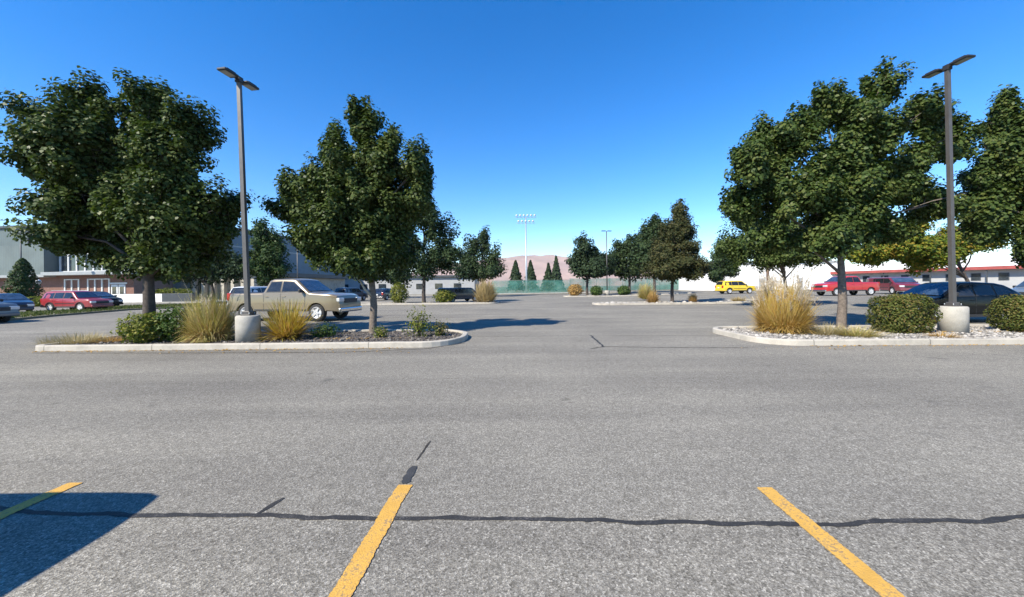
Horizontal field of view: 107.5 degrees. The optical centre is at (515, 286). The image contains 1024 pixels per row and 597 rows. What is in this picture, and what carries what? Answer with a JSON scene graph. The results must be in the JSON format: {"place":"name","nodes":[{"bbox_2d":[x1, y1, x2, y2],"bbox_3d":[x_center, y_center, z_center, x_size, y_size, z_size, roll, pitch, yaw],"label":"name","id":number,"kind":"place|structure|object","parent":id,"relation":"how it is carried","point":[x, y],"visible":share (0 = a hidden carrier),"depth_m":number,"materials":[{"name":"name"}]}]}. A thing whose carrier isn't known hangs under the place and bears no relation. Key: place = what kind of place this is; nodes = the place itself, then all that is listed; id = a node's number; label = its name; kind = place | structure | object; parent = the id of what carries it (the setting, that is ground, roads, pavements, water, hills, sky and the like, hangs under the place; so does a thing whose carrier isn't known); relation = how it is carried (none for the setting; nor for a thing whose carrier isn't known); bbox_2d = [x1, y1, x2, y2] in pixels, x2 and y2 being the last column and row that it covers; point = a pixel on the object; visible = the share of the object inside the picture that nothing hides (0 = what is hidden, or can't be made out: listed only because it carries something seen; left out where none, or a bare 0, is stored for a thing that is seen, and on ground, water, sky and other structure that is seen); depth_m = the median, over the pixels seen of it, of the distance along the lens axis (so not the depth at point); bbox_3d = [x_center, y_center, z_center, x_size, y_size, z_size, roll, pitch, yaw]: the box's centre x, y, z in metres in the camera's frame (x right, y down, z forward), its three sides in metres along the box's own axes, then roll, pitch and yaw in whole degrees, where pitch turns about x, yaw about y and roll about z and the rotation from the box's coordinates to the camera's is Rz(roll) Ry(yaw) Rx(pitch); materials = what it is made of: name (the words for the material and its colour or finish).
{"place":"outdoors","nodes":[
{"label":"outdoors","id":0,"kind":"place"},
{"bbox_2d":[9,303,200,320],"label":"grass","id":1,"kind":"structure","parent":0,"point":[46,312],"depth_m":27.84,"materials":[{"name":"green plant"}]},
{"bbox_2d":[123,299,361,302],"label":"pavement","id":2,"kind":"structure","parent":0,"point":[175,302],"depth_m":47.00,"materials":[{"name":"concrete"}]},
{"bbox_2d":[112,294,161,301],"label":"wall","id":3,"kind":"structure","parent":2,"relation":"on","point":[133,297],"depth_m":48.42,"materials":[{"name":"white paint"}]},
{"bbox_2d":[155,287,196,293],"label":"mound shrub","id":4,"kind":"object","parent":2,"relation":"on","point":[168,290],"visible":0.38,"depth_m":51.19,"materials":[{"name":"green plant"}]},
{"bbox_2d":[162,293,194,301],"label":"wall","id":5,"kind":"structure","parent":2,"relation":"on","point":[171,297],"depth_m":48.20,"materials":[{"name":"grey concrete"}]},
{"bbox_2d":[58,330,461,344],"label":"gravel","id":6,"kind":"structure","parent":0,"point":[370,335],"depth_m":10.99,"materials":[{"name":"grey gravel"}]},
{"bbox_2d":[27,331,112,344],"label":"grass","id":7,"kind":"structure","parent":6,"relation":"on","point":[69,339],"depth_m":10.80,"materials":[{"name":"beige plant"}]},
{"bbox_2d":[72,334,128,343],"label":"grass","id":8,"kind":"structure","parent":6,"relation":"on","point":[112,337],"depth_m":11.07,"materials":[{"name":"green plant"}]},
{"bbox_2d":[0,65,255,339],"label":"maple tree","id":9,"kind":"object","parent":6,"relation":"on","point":[131,194],"visible":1,"depth_m":10.60,"materials":[{"name":"green plant"}]},
{"bbox_2d":[110,311,175,343],"bbox_3d":[-10.732,1.169,10.922,1.379,0.964,1.300,-1,0,0],"label":"spirea shrub","id":10,"kind":"object","parent":6,"relation":"on","point":[137,330],"visible":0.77,"depth_m":10.61,"materials":[{"name":"green plant"}]},
{"bbox_2d":[149,305,191,341],"bbox_3d":[-10.128,1.063,11.211,1.282,1.166,1.332,-1,0,-31],"label":"spirea shrub","id":11,"kind":"object","parent":6,"relation":"on","point":[171,329],"visible":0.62,"depth_m":10.88,"materials":[{"name":"green plant"}]},
{"bbox_2d":[171,278,243,342],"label":"fountain grass","id":12,"kind":"object","parent":6,"relation":"on","point":[210,322],"depth_m":10.82,"materials":[{"name":"yellow plant"}]},
{"bbox_2d":[217,67,260,342],"bbox_3d":[-7.773,-2.195,10.822,0.632,7.712,1.140,-1,0,9],"label":"parking lamp","id":13,"kind":"object","parent":6,"relation":"on","point":[247,322],"visible":0.94,"depth_m":10.80,"materials":[{"name":"metal"}]},
{"bbox_2d":[252,297,321,342],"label":"fountain grass","id":14,"kind":"object","parent":6,"relation":"on","point":[286,325],"depth_m":11.05,"materials":[{"name":"yellow plant"}]},
{"bbox_2d":[308,321,342,337],"bbox_3d":[-5.884,1.331,11.603,1.014,0.535,0.778,-1,0,0],"label":"shrub","id":15,"kind":"object","parent":6,"relation":"on","point":[325,329],"visible":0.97,"depth_m":11.53,"materials":[{"name":"green plant"}]},
{"bbox_2d":[257,94,436,333],"bbox_3d":[-5.537,-2.331,12.365,5.830,8.048,3.405,-1,0,-11],"label":"maple tree","id":16,"kind":"object","parent":6,"relation":"on","point":[359,210],"visible":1,"depth_m":11.80,"materials":[{"name":"green plant"}]},
{"bbox_2d":[372,325,388,337],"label":"shrub","id":17,"kind":"object","parent":6,"relation":"on","point":[380,333],"visible":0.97,"depth_m":11.35,"materials":[{"name":"green plant"}]},
{"bbox_2d":[400,305,432,336],"bbox_3d":[-2.987,1.010,11.491,0.934,1.108,0.793,-1,0,13],"label":"shrub","id":18,"kind":"object","parent":6,"relation":"on","point":[418,329],"visible":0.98,"depth_m":11.42,"materials":[{"name":"green plant"}]},
{"bbox_2d":[426,317,451,335],"bbox_3d":[-2.352,1.258,11.730,0.778,0.605,0.762,-1,0,21],"label":"shrub","id":19,"kind":"object","parent":6,"relation":"on","point":[441,328],"visible":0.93,"depth_m":11.63,"materials":[{"name":"green plant"}]},
{"bbox_2d":[0,290,1023,596],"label":"parking lot","id":20,"kind":"structure","parent":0,"point":[524,406],"depth_m":3.51,"materials":[{"name":"grey asphalt"}]},
{"bbox_2d":[0,299,19,321],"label":"parked car","id":21,"kind":"object","parent":20,"relation":"on","point":[8,311],"visible":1,"depth_m":19.48,"materials":[{"name":"blue paint"}]},
{"bbox_2d":[0,293,34,310],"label":"parked car","id":22,"kind":"object","parent":20,"relation":"on","point":[23,302],"visible":0.73,"depth_m":28.00,"materials":[{"name":"blue paint"}]},
{"bbox_2d":[0,482,82,518],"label":"parking line","id":23,"kind":"object","parent":20,"relation":"on","point":[23,505],"visible":1,"depth_m":2.88,"materials":[{"name":"yellow paint"}]},
{"bbox_2d":[40,290,113,310],"bbox_3d":[-35.215,1.134,30.200,4.503,1.670,2.058,-1,0,4],"label":"parked car","id":24,"kind":"object","parent":20,"relation":"on","point":[71,299],"visible":0.9,"depth_m":29.49,"materials":[{"name":"red paint"}]},
{"bbox_2d":[91,291,122,307],"bbox_3d":[-40.817,1.240,36.500,4.790,1.576,2.210,-1,0,14],"label":"parked car","id":25,"kind":"object","parent":20,"relation":"on","point":[118,301],"visible":0.3,"depth_m":36.36,"materials":[{"name":"black paint"}]},
{"bbox_2d":[160,241,250,298],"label":"shade tree","id":26,"kind":"object","parent":20,"relation":"on","point":[223,272],"visible":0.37,"depth_m":43.03,"materials":[{"name":"green plant"}]},
{"bbox_2d":[32,337,409,353],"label":"leaf litter","id":27,"kind":"object","parent":20,"relation":"on","point":[232,349],"visible":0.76,"depth_m":9.91,"materials":[{"name":"brown plant"}]},
{"bbox_2d":[230,286,266,292],"bbox_3d":[-20.862,0.897,31.000,2.339,1.842,5.119,-1,0,6],"label":"parked car","id":28,"kind":"object","parent":20,"relation":"on","point":[240,289],"visible":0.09,"depth_m":29.04,"materials":[{"name":"white paint"}]},
{"bbox_2d":[35,329,467,350],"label":"kerb","id":29,"kind":"structure","parent":20,"relation":"on","point":[463,337],"depth_m":10.04,"materials":[{"name":"concrete"}]},
{"bbox_2d":[235,216,296,285],"bbox_3d":[-26.362,-2.868,39.919,5.269,9.562,4.184,-1,0,0],"label":"pear tree","id":30,"kind":"object","parent":20,"relation":"on","point":[267,264],"visible":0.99,"depth_m":39.45,"materials":[{"name":"green plant"}]},
{"bbox_2d":[253,497,283,516],"bbox_3d":[-1.809,1.615,2.757,0.046,0.001,0.250,-1,0,12],"label":"crack sealant","id":31,"kind":"object","parent":20,"relation":"on","point":[269,506],"visible":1,"depth_m":2.76,"materials":[{"name":"grey asphalt"}]},
{"bbox_2d":[227,279,361,321],"bbox_3d":[-11.341,0.659,19.400,6.259,2.119,2.500,-1,0,8],"label":"pickup truck","id":32,"kind":"object","parent":20,"relation":"on","point":[324,298],"visible":0.73,"depth_m":18.45,"materials":[{"name":"beige paint"}]},
{"bbox_2d":[335,287,367,300],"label":"parked car","id":33,"kind":"object","parent":20,"relation":"on","point":[358,292],"visible":0.4,"depth_m":46.22,"materials":[{"name":"blue paint"}]},
{"bbox_2d":[254,343,460,352],"bbox_3d":[-6.926,1.670,9.716,11.135,0.001,1.124,-1,0,-5],"label":"crack sealant","id":34,"kind":"object","parent":20,"relation":"on","point":[355,351],"visible":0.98,"depth_m":9.47,"materials":[{"name":"black asphalt"}]},
{"bbox_2d":[328,485,412,596],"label":"parking line","id":35,"kind":"object","parent":20,"relation":"on","point":[352,575],"visible":1,"depth_m":2.31,"materials":[{"name":"yellow paint"}]},
{"bbox_2d":[376,288,397,299],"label":"parked car","id":36,"kind":"object","parent":20,"relation":"on","point":[383,293],"visible":0.57,"depth_m":48.11,"materials":[{"name":"blue paint"}]},
{"bbox_2d":[401,466,416,482],"bbox_3d":[-0.907,1.604,3.208,0.086,0.001,0.300,-1,0,0],"label":"paint patch","id":37,"kind":"object","parent":20,"relation":"on","point":[409,474],"visible":1,"depth_m":3.20,"materials":[{"name":"grey paint"}]},
{"bbox_2d":[351,256,478,287],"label":"shade tree","id":38,"kind":"object","parent":20,"relation":"on","point":[464,272],"visible":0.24,"depth_m":58.94,"materials":[{"name":"green plant"}]},
{"bbox_2d":[387,196,469,302],"bbox_3d":[-8.657,-3.888,36.630,8.311,11.233,5.871,-1,0,-20],"label":"maple tree","id":39,"kind":"object","parent":20,"relation":"on","point":[441,256],"visible":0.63,"depth_m":36.04,"materials":[{"name":"green plant"}]},
{"bbox_2d":[361,301,498,304],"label":"kerb","id":40,"kind":"structure","parent":20,"relation":"on","point":[415,303],"depth_m":35.40,"materials":[{"name":"concrete"}]},
{"bbox_2d":[438,287,476,301],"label":"parked van","id":41,"kind":"object","parent":20,"relation":"on","point":[465,293],"visible":0.53,"depth_m":40.76,"materials":[{"name":"black paint"}]},
{"bbox_2d":[454,225,506,286],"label":"maple tree","id":42,"kind":"object","parent":20,"relation":"on","point":[490,267],"visible":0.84,"depth_m":61.15,"materials":[{"name":"green plant"}]},
{"bbox_2d":[0,506,1023,526],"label":"crack sealant","id":43,"kind":"object","parent":20,"relation":"on","point":[994,519],"visible":1,"depth_m":2.58,"materials":[{"name":"black asphalt"}]},
{"bbox_2d":[564,230,616,294],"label":"shade tree","id":44,"kind":"object","parent":20,"relation":"on","point":[587,262],"visible":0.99,"depth_m":59.21,"materials":[{"name":"green plant"}]},
{"bbox_2d":[607,224,644,293],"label":"shade tree","id":45,"kind":"object","parent":20,"relation":"on","point":[622,253],"visible":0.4,"depth_m":64.77,"materials":[{"name":"green plant"}]},
{"bbox_2d":[563,292,690,296],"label":"kerb","id":46,"kind":"structure","parent":20,"relation":"on","point":[624,295],"depth_m":55.00,"materials":[{"name":"concrete"}]},
{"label":"planting bed","id":47,"kind":"structure","parent":46,"relation":"in","visible":0},
{"bbox_2d":[567,284,583,295],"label":"straw bush","id":48,"kind":"object","parent":47,"relation":"on","point":[574,290],"visible":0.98,"depth_m":55.73,"materials":[{"name":"yellow plant"}]},
{"bbox_2d":[590,285,602,295],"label":"round shrub","id":49,"kind":"object","parent":47,"relation":"on","point":[594,290],"visible":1,"depth_m":55.78,"materials":[{"name":"green plant"}]},
{"bbox_2d":[602,230,609,294],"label":"parking lamp","id":50,"kind":"object","parent":47,"relation":"on","point":[607,291],"visible":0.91,"depth_m":56.94,"materials":[{"name":"metal"}]},
{"bbox_2d":[617,285,630,294],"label":"round shrub","id":51,"kind":"object","parent":47,"relation":"on","point":[624,290],"visible":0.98,"depth_m":55.79,"materials":[{"name":"green plant"}]},
{"bbox_2d":[629,212,678,291],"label":"shade tree","id":52,"kind":"object","parent":20,"relation":"on","point":[650,231],"visible":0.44,"depth_m":53.28,"materials":[{"name":"green plant"}]},
{"bbox_2d":[592,299,757,304],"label":"kerb","id":53,"kind":"structure","parent":20,"relation":"on","point":[623,303],"depth_m":30.60,"materials":[{"name":"concrete"}]},
{"bbox_2d":[706,237,740,283],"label":"shade tree","id":54,"kind":"object","parent":20,"relation":"on","point":[719,271],"visible":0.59,"depth_m":63.03,"materials":[{"name":"green plant"}]},
{"bbox_2d":[715,281,756,293],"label":"parked car","id":55,"kind":"object","parent":20,"relation":"on","point":[728,287],"visible":0.98,"depth_m":48.68,"materials":[{"name":"yellow paint"}]},
{"bbox_2d":[678,261,836,290],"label":"white hall","id":56,"kind":"structure","parent":20,"relation":"on","point":[749,275],"depth_m":74.00,"materials":[{"name":"paint"}]},
{"bbox_2d":[707,216,831,287],"bbox_3d":[17.586,-2.200,25.596,8.091,7.233,5.229,-1,0,26],"label":"locust tree","id":57,"kind":"object","parent":20,"relation":"on","point":[733,250],"visible":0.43,"depth_m":25.20,"materials":[{"name":"green plant"}]},
{"bbox_2d":[757,487,904,596],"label":"parking line","id":58,"kind":"object","parent":20,"relation":"on","point":[874,580],"visible":1,"depth_m":2.26,"materials":[{"name":"yellow paint"}]},
{"bbox_2d":[810,276,879,295],"bbox_3d":[32.441,-0.083,37.000,5.690,1.926,2.273,-1,0,-4],"label":"pickup truck","id":59,"kind":"object","parent":20,"relation":"on","point":[854,284],"visible":0.87,"depth_m":36.17,"materials":[{"name":"red paint"}]},
{"bbox_2d":[713,324,1023,345],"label":"kerb","id":60,"kind":"structure","parent":20,"relation":"on","point":[907,341],"depth_m":9.63,"materials":[{"name":"concrete"}]},
{"bbox_2d":[741,330,1020,348],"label":"leaf litter","id":61,"kind":"object","parent":20,"relation":"on","point":[906,344],"visible":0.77,"depth_m":9.48,"materials":[{"name":"brown plant"}]},
{"bbox_2d":[867,277,919,293],"bbox_3d":[41.168,-0.117,41.000,2.480,1.812,5.607,-1,0,15],"label":"parked van","id":62,"kind":"object","parent":20,"relation":"on","point":[892,285],"visible":0.66,"depth_m":39.55,"materials":[{"name":"red paint"}]},
{"bbox_2d":[846,221,1012,281],"bbox_3d":[24.636,-1.518,22.764,9.877,5.648,4.104,-1,0,-15],"label":"locust tree","id":63,"kind":"object","parent":20,"relation":"on","point":[919,253],"visible":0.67,"depth_m":22.04,"materials":[{"name":"green plant"}]},
{"bbox_2d":[875,281,1019,323],"bbox_3d":[17.585,0.604,15.300,4.455,1.623,2.210,-1,0,-1],"label":"parked car","id":64,"kind":"object","parent":20,"relation":"on","point":[975,297],"visible":0.27,"depth_m":14.48,"materials":[{"name":"blue paint"}]},
{"bbox_2d":[954,84,1023,268],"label":"maple tree","id":65,"kind":"object","parent":20,"relation":"on","point":[992,181],"visible":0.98,"depth_m":12.85,"materials":[{"name":"green plant"}]},
{"bbox_2d":[1011,281,1023,294],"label":"parked car","id":66,"kind":"object","parent":20,"relation":"on","point":[1019,288],"visible":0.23,"depth_m":24.34,"materials":[{"name":"blue metal"}]},
{"bbox_2d":[0,0,1023,272],"label":"sky","id":67,"kind":"structure","parent":0,"point":[591,116],"materials":[{"name":"blue"}]},
{"bbox_2d":[409,291,636,295],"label":"pavement","id":68,"kind":"structure","parent":0,"point":[526,293],"depth_m":74.00,"materials":[{"name":"concrete"}]},
{"bbox_2d":[412,255,652,286],"bbox_3d":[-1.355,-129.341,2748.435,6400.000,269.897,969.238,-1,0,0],"label":"hill","id":69,"kind":"structure","parent":0,"point":[539,263],"depth_m":2649.23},
{"bbox_2d":[368,286,697,295],"bbox_3d":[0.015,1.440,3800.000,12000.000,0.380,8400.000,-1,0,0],"label":"ground","id":70,"kind":"structure","parent":0,"point":[518,291],"depth_m":87.61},
{"bbox_2d":[0,258,45,302],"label":"arborvitae","id":71,"kind":"object","parent":70,"relation":"on","point":[25,282],"visible":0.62,"depth_m":40.71,"materials":[{"name":"green plant"}]},
{"bbox_2d":[27,296,41,306],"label":"mound shrub","id":72,"kind":"object","parent":70,"relation":"on","point":[37,300],"visible":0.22,"depth_m":39.56,"materials":[{"name":"green plant"}]},
{"bbox_2d":[0,224,348,299],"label":"school building","id":73,"kind":"structure","parent":70,"relation":"on","point":[53,272],"depth_m":53.02,"materials":[{"name":"grey concrete"}]},
{"bbox_2d":[64,279,79,289],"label":"window","id":74,"kind":"structure","parent":73,"relation":"in","point":[64,279],"depth_m":52.53,"materials":[{"name":"white metal"}]},
{"bbox_2d":[59,253,128,271],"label":"window","id":75,"kind":"structure","parent":73,"relation":"in","point":[65,264],"depth_m":52.90,"materials":[{"name":"white glass"}]},
{"bbox_2d":[87,278,109,292],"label":"window","id":76,"kind":"structure","parent":73,"relation":"in","point":[104,278],"depth_m":51.72,"materials":[{"name":"white glass"}]},
{"bbox_2d":[119,284,125,293],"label":"door","id":77,"kind":"structure","parent":73,"relation":"in","point":[122,287],"depth_m":51.18,"materials":[{"name":"white glass"}]},
{"bbox_2d":[345,275,478,293],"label":"building","id":78,"kind":"structure","parent":70,"relation":"on","point":[440,281],"depth_m":92.00,"materials":[{"name":"white paint"}]},
{"bbox_2d":[509,260,522,290],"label":"conifer","id":79,"kind":"object","parent":70,"relation":"on","point":[516,274],"visible":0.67,"depth_m":127.20,"materials":[{"name":"green plant"}]},
{"bbox_2d":[515,214,535,288],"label":"floodlight mast","id":80,"kind":"object","parent":70,"relation":"on","point":[525,240],"visible":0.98,"depth_m":91.89,"materials":[{"name":"metal"}]},
{"bbox_2d":[522,260,536,290],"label":"conifer","id":81,"kind":"object","parent":70,"relation":"on","point":[531,276],"visible":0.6,"depth_m":127.04,"materials":[{"name":"green plant"}]},
{"bbox_2d":[492,280,569,292],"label":"sports fence","id":82,"kind":"object","parent":70,"relation":"on","point":[507,286],"visible":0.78,"depth_m":78.94,"materials":[{"name":"green"}]},
{"bbox_2d":[542,263,552,289],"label":"conifer","id":83,"kind":"object","parent":70,"relation":"on","point":[548,274],"visible":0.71,"depth_m":127.07,"materials":[{"name":"green plant"}]},
{"bbox_2d":[549,255,562,287],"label":"conifer","id":84,"kind":"object","parent":70,"relation":"on","point":[556,274],"visible":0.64,"depth_m":126.86,"materials":[{"name":"green plant"}]},
{"bbox_2d":[570,278,678,291],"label":"sports fence","id":85,"kind":"object","parent":70,"relation":"on","point":[663,285],"visible":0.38,"depth_m":86.66,"materials":[{"name":"green"}]},
{"bbox_2d":[830,257,1023,287],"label":"school wing","id":86,"kind":"structure","parent":70,"relation":"on","point":[1004,271],"depth_m":58.40,"materials":[{"name":"white paint"}]},
{"bbox_2d":[971,273,980,280],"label":"window","id":87,"kind":"structure","parent":86,"relation":"in","point":[974,276],"depth_m":56.98,"materials":[{"name":"grey glass"}]},
{"bbox_2d":[998,272,1008,279],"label":"window","id":88,"kind":"structure","parent":86,"relation":"in","point":[1001,276],"depth_m":54.45,"materials":[{"name":"grey glass"}]},
{"bbox_2d":[721,325,1023,338],"bbox_3d":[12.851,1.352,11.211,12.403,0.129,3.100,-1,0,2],"label":"gravel","id":89,"kind":"structure","parent":0,"point":[988,332],"depth_m":10.73,"materials":[{"name":"grey gravel"}]},
{"bbox_2d":[744,269,826,334],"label":"fountain grass","id":90,"kind":"object","parent":89,"relation":"on","point":[786,310],"depth_m":11.28,"materials":[{"name":"yellow plant"}]},
{"bbox_2d":[805,321,859,335],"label":"grass","id":91,"kind":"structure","parent":89,"relation":"on","point":[825,329],"depth_m":10.91,"materials":[{"name":"beige plant"}]},
{"bbox_2d":[717,54,987,328],"bbox_3d":[11.218,-3.025,12.648,9.046,9.086,3.253,-1,0,-4],"label":"maple tree","id":92,"kind":"object","parent":89,"relation":"on","point":[848,187],"visible":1,"depth_m":12.09,"materials":[{"name":"green plant"}]},
{"bbox_2d":[829,324,895,337],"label":"grass","id":93,"kind":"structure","parent":89,"relation":"on","point":[857,332],"depth_m":10.51,"materials":[{"name":"beige plant"}]},
{"bbox_2d":[864,293,942,333],"bbox_3d":[11.668,0.791,11.376,1.595,1.242,1.331,-1,0,0],"label":"clipped shrub","id":94,"kind":"object","parent":89,"relation":"on","point":[904,320],"visible":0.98,"depth_m":11.00,"materials":[{"name":"green plant"}]},
{"bbox_2d":[917,331,961,337],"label":"grass","id":95,"kind":"structure","parent":89,"relation":"on","point":[943,335],"depth_m":10.14,"materials":[{"name":"beige plant"}]},
{"bbox_2d":[922,54,975,332],"bbox_3d":[13.131,-2.614,11.300,0.640,8.112,1.157,-1,0,0],"label":"parking lamp","id":96,"kind":"object","parent":89,"relation":"on","point":[956,316],"visible":0.97,"depth_m":11.25,"materials":[{"name":"metal"}]},
{"bbox_2d":[982,293,1023,331],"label":"clipped shrub","id":97,"kind":"object","parent":89,"relation":"on","point":[1014,321],"visible":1,"depth_m":11.23,"materials":[{"name":"green plant"}]},
{"label":"planting bed","id":98,"kind":"structure","parent":0,"visible":0},
{"bbox_2d":[390,280,409,302],"bbox_3d":[-11.310,0.518,36.569,2.002,2.299,1.922,-1,0,0],"label":"conical shrub","id":99,"kind":"object","parent":98,"relation":"on","point":[397,298],"visible":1,"depth_m":36.25,"materials":[{"name":"green plant"}]},
{"bbox_2d":[432,289,455,302],"bbox_3d":[-6.854,0.909,36.416,2.446,1.458,1.768,-1,0,0],"label":"mound shrub","id":100,"kind":"object","parent":98,"relation":"on","point":[442,297],"visible":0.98,"depth_m":36.06,"materials":[{"name":"green plant"}]},
{"bbox_2d":[471,278,498,301],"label":"straw grass","id":101,"kind":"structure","parent":98,"relation":"on","point":[484,293],"depth_m":35.80,"materials":[{"name":"beige plant"}]},
{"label":"planting bed","id":102,"kind":"structure","parent":0,"visible":0},
{"bbox_2d":[635,281,655,298],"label":"straw grass","id":103,"kind":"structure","parent":102,"relation":"on","point":[643,291],"depth_m":39.67,"materials":[{"name":"yellow plant"}]},
{"bbox_2d":[646,291,660,302],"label":"straw grass","id":104,"kind":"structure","parent":102,"relation":"on","point":[651,298],"depth_m":31.57,"materials":[{"name":"beige plant"}]},
{"bbox_2d":[639,198,712,301],"bbox_3d":[13.859,-3.108,32.317,5.650,9.019,5.902,-1,0,0],"label":"cedar tree","id":105,"kind":"object","parent":102,"relation":"on","point":[668,261],"visible":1,"depth_m":31.14,"materials":[{"name":"green plant"}]},
{"bbox_2d":[598,300,756,302],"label":"gravel","id":106,"kind":"structure","parent":102,"relation":"on","point":[680,301],"depth_m":31.76,"materials":[{"name":"grey gravel"}]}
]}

